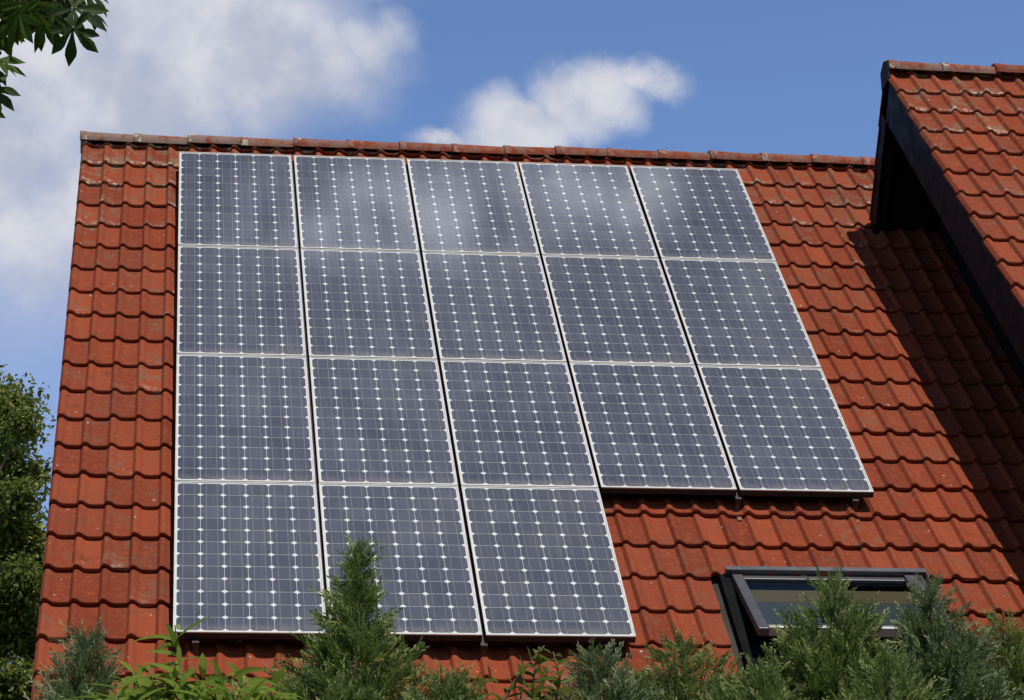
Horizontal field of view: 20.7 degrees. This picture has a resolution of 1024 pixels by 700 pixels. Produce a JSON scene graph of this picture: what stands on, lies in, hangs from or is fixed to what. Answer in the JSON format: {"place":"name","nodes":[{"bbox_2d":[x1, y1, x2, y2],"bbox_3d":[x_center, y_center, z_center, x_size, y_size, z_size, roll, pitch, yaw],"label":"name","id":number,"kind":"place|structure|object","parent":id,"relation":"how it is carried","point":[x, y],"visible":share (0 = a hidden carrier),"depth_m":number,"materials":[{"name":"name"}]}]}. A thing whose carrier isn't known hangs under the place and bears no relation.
{"place":"outdoors","nodes":[
{"label":"outdoors","id":0,"kind":"place"},
{"bbox_2d":[298,634,338,690],"bbox_3d":[-0.618,3.174,9.378,0.651,4.715,0.666,1,-23,-7],"label":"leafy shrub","id":1,"kind":"object","parent":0,"point":[302,655],"visible":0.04,"depth_m":10.23,"materials":[{"name":"green plant"}]},
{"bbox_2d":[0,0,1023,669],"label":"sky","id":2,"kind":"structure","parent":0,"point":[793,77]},
{"label":"ground","id":3,"kind":"structure","parent":0,"visible":0},
{"bbox_2d":[0,364,55,699],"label":"leafy tree","id":4,"kind":"object","parent":3,"relation":"on","point":[22,541],"visible":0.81,"depth_m":27.37,"materials":[{"name":"green plant"}]},
{"bbox_2d":[0,0,108,117],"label":"chestnut tree","id":5,"kind":"object","parent":3,"relation":"on","point":[22,20],"visible":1,"depth_m":12.27,"materials":[{"name":"green plant"}]},
{"bbox_2d":[23,616,126,699],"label":"conifer","id":6,"kind":"object","parent":3,"relation":"on","point":[79,673],"visible":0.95,"depth_m":9.16,"materials":[{"name":"green plant"}]},
{"bbox_2d":[62,616,301,699],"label":"leafy shrub","id":7,"kind":"object","parent":3,"relation":"on","point":[145,687],"visible":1,"depth_m":8.74,"materials":[{"name":"green plant"}]},
{"bbox_2d":[242,535,469,699],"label":"conifer","id":8,"kind":"object","parent":3,"relation":"on","point":[349,613],"visible":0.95,"depth_m":9.67,"materials":[{"name":"green plant"}]},
{"bbox_2d":[400,659,486,699],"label":"conifer","id":9,"kind":"object","parent":3,"relation":"on","point":[448,690],"visible":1,"depth_m":9.23,"materials":[{"name":"green plant"}]},
{"bbox_2d":[475,646,579,699],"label":"leafy shrub","id":10,"kind":"object","parent":3,"relation":"on","point":[533,693],"visible":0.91,"depth_m":9.18,"materials":[{"name":"green plant"}]},
{"bbox_2d":[31,131,1023,699],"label":"house","id":11,"kind":"structure","parent":3,"relation":"on","point":[925,383],"depth_m":16.94,"materials":[{"name":"red tile"}]},
{"bbox_2d":[192,639,198,654],"bbox_3d":[-1.975,0.138,17.460,0.036,5.033,4.140,1,-23,-7],"label":"mounting rail","id":12,"kind":"object","parent":11,"relation":"attached to","point":[195,645],"visible":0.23,"depth_m":14.66,"materials":[{"name":"metal"}]},
{"bbox_2d":[178,152,297,247],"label":"solar panel","id":13,"kind":"object","parent":12,"relation":"attached to","point":[236,200],"visible":1,"depth_m":19.57,"materials":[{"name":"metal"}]},
{"bbox_2d":[291,160,327,641],"bbox_3d":[-1.284,0.153,17.546,0.036,5.033,4.140,1,-23,-7],"label":"mounting rail","id":14,"kind":"object","parent":11,"relation":"attached to","point":[311,409],"visible":0.36,"depth_m":17.23,"materials":[{"name":"metal"}]},
{"bbox_2d":[177,245,305,355],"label":"solar panel","id":15,"kind":"object","parent":14,"relation":"attached to","point":[239,300],"visible":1,"depth_m":18.16,"materials":[{"name":"blue glass"}]},
{"bbox_2d":[175,354,315,482],"bbox_3d":[-1.614,0.412,16.809,0.806,1.580,0.042,1,-63,-7],"label":"solar panel","id":16,"kind":"object","parent":14,"relation":"attached to","point":[243,418],"visible":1,"depth_m":16.76,"materials":[{"name":"blue glass"}]},
{"bbox_2d":[173,481,326,639],"bbox_3d":[-1.455,1.139,15.404,0.806,1.580,0.042,1,-63,-7],"label":"solar panel","id":17,"kind":"object","parent":14,"relation":"attached to","point":[247,561],"visible":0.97,"depth_m":15.34,"materials":[{"name":"blue glass"}]},
{"bbox_2d":[319,483,481,640],"bbox_3d":[-0.638,1.158,15.506,0.806,1.580,0.042,1,-63,-7],"label":"solar panel","id":18,"kind":"object","parent":14,"relation":"attached to","point":[425,564],"visible":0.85,"depth_m":15.56,"materials":[{"name":"blue glass"}]},
{"bbox_2d":[405,164,487,654],"bbox_3d":[-0.465,0.172,17.648,0.036,5.033,4.140,1,-23,-7],"label":"mounting rail","id":19,"kind":"object","parent":11,"relation":"attached to","point":[483,645],"visible":0.34,"depth_m":16.66,"materials":[{"name":"metal"}]},
{"bbox_2d":[294,155,418,251],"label":"solar panel","id":20,"kind":"object","parent":19,"relation":"attached to","point":[354,203],"visible":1,"depth_m":19.67,"materials":[{"name":"blue glass"}]},
{"bbox_2d":[301,248,436,358],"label":"solar panel","id":21,"kind":"object","parent":19,"relation":"attached to","point":[365,303],"visible":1,"depth_m":18.27,"materials":[{"name":"blue glass"}]},
{"bbox_2d":[309,357,457,485],"bbox_3d":[-0.794,0.431,16.911,0.806,1.580,0.043,1,-63,-7],"label":"solar panel","id":22,"kind":"object","parent":19,"relation":"attached to","point":[380,420],"visible":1,"depth_m":16.86,"materials":[{"name":"blue glass"}]},
{"bbox_2d":[422,252,566,362],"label":"solar panel","id":23,"kind":"object","parent":19,"relation":"attached to","point":[491,307],"visible":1,"depth_m":18.37,"materials":[{"name":"blue glass"}]},
{"bbox_2d":[440,359,597,489],"bbox_3d":[0.025,0.449,17.013,0.806,1.580,0.042,1,-63,-7],"label":"solar panel","id":24,"kind":"object","parent":19,"relation":"attached to","point":[516,423],"visible":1,"depth_m":16.96,"materials":[{"name":"blue glass"}]},
{"bbox_2d":[461,486,635,642],"bbox_3d":[0.182,1.177,15.608,0.806,1.580,0.042,1,-63,-7],"label":"solar panel","id":25,"kind":"object","parent":19,"relation":"attached to","point":[545,564],"visible":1,"depth_m":15.53,"materials":[{"name":"blue glass"}]},
{"bbox_2d":[602,643,611,659],"bbox_3d":[0.196,0.187,17.730,0.036,5.033,4.140,1,-23,-7],"label":"mounting rail","id":26,"kind":"object","parent":11,"relation":"attached to","point":[604,645],"visible":0.1,"depth_m":14.94,"materials":[{"name":"metal"}]},
{"bbox_2d":[407,159,538,254],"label":"solar panel","id":27,"kind":"object","parent":26,"relation":"attached to","point":[464,206],"visible":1,"depth_m":19.77,"materials":[{"name":"blue glass"}]},
{"bbox_2d":[629,171,741,521],"bbox_3d":[1.095,-0.155,18.554,0.036,3.815,3.118,1,-23,-7],"label":"mounting rail","id":28,"kind":"object","parent":11,"relation":"attached to","point":[737,498],"visible":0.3,"depth_m":17.16,"materials":[{"name":"metal"}]},
{"bbox_2d":[518,162,657,258],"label":"solar panel","id":29,"kind":"object","parent":28,"relation":"attached to","point":[584,210],"visible":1,"depth_m":19.88,"materials":[{"name":"blue glass"}]},
{"bbox_2d":[542,255,693,365],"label":"solar panel","id":30,"kind":"object","parent":28,"relation":"attached to","point":[614,309],"visible":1,"depth_m":18.47,"materials":[{"name":"blue glass"}]},
{"bbox_2d":[569,362,736,494],"bbox_3d":[0.842,0.466,17.114,0.806,1.580,0.042,1,-63,-7],"label":"solar panel","id":31,"kind":"object","parent":28,"relation":"attached to","point":[650,428],"visible":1,"depth_m":17.03,"materials":[{"name":"blue glass"}]},
{"bbox_2d":[697,365,873,497],"bbox_3d":[1.662,0.486,17.217,0.806,1.580,0.043,1,-63,-7],"label":"solar panel","id":32,"kind":"object","parent":28,"relation":"attached to","point":[782,431],"visible":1,"depth_m":17.14,"materials":[{"name":"blue glass"}]},
{"bbox_2d":[718,566,951,685],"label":"roof window","id":33,"kind":"structure","parent":11,"relation":"in","point":[750,600],"depth_m":15.66,"materials":[{"name":"grey glass"}]},
{"bbox_2d":[849,497,859,522],"bbox_3d":[1.795,-0.139,18.641,0.036,3.815,3.118,1,-23,-7],"label":"mounting rail","id":34,"kind":"object","parent":11,"relation":"attached to","point":[854,502],"visible":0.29,"depth_m":16.55,"materials":[{"name":"metal"}]},
{"bbox_2d":[629,166,775,261],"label":"solar panel","id":35,"kind":"object","parent":34,"relation":"attached to","point":[698,213],"visible":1,"depth_m":19.98,"materials":[{"name":"blue glass"}]},
{"bbox_2d":[661,258,820,368],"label":"solar panel","id":36,"kind":"object","parent":34,"relation":"attached to","point":[737,312],"visible":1,"depth_m":18.57,"materials":[{"name":"blue glass"}]},
{"bbox_2d":[869,60,1023,389],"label":"gabled wing","id":37,"kind":"structure","parent":11,"relation":"attached to","point":[949,164],"depth_m":19.10,"materials":[{"name":"red tile"}]},
{"bbox_2d":[542,636,666,699],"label":"conifer","id":38,"kind":"object","parent":3,"relation":"on","point":[619,687],"visible":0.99,"depth_m":9.55,"materials":[{"name":"green plant"}]},
{"bbox_2d":[606,620,764,699],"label":"conifer","id":39,"kind":"object","parent":3,"relation":"on","point":[683,686],"visible":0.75,"depth_m":10.36,"materials":[{"name":"green plant"}]},
{"bbox_2d":[697,654,812,699],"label":"conifer","id":40,"kind":"object","parent":3,"relation":"on","point":[763,686],"visible":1,"depth_m":9.78,"materials":[{"name":"green plant"}]},
{"bbox_2d":[757,563,903,699],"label":"conifer","id":41,"kind":"object","parent":3,"relation":"on","point":[832,656],"visible":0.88,"depth_m":10.41,"materials":[{"name":"green plant"}]},
{"bbox_2d":[822,643,951,699],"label":"conifer","id":42,"kind":"object","parent":3,"relation":"on","point":[890,679],"visible":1,"depth_m":9.54,"materials":[{"name":"green plant"}]},
{"bbox_2d":[868,570,1023,699],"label":"conifer","id":43,"kind":"object","parent":3,"relation":"on","point":[957,657],"visible":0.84,"depth_m":10.12,"materials":[{"name":"green plant"}]},
{"bbox_2d":[975,606,1023,699],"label":"conifer","id":44,"kind":"object","parent":3,"relation":"on","point":[1008,652],"visible":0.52,"depth_m":10.63,"materials":[{"name":"green plant"}]}
]}

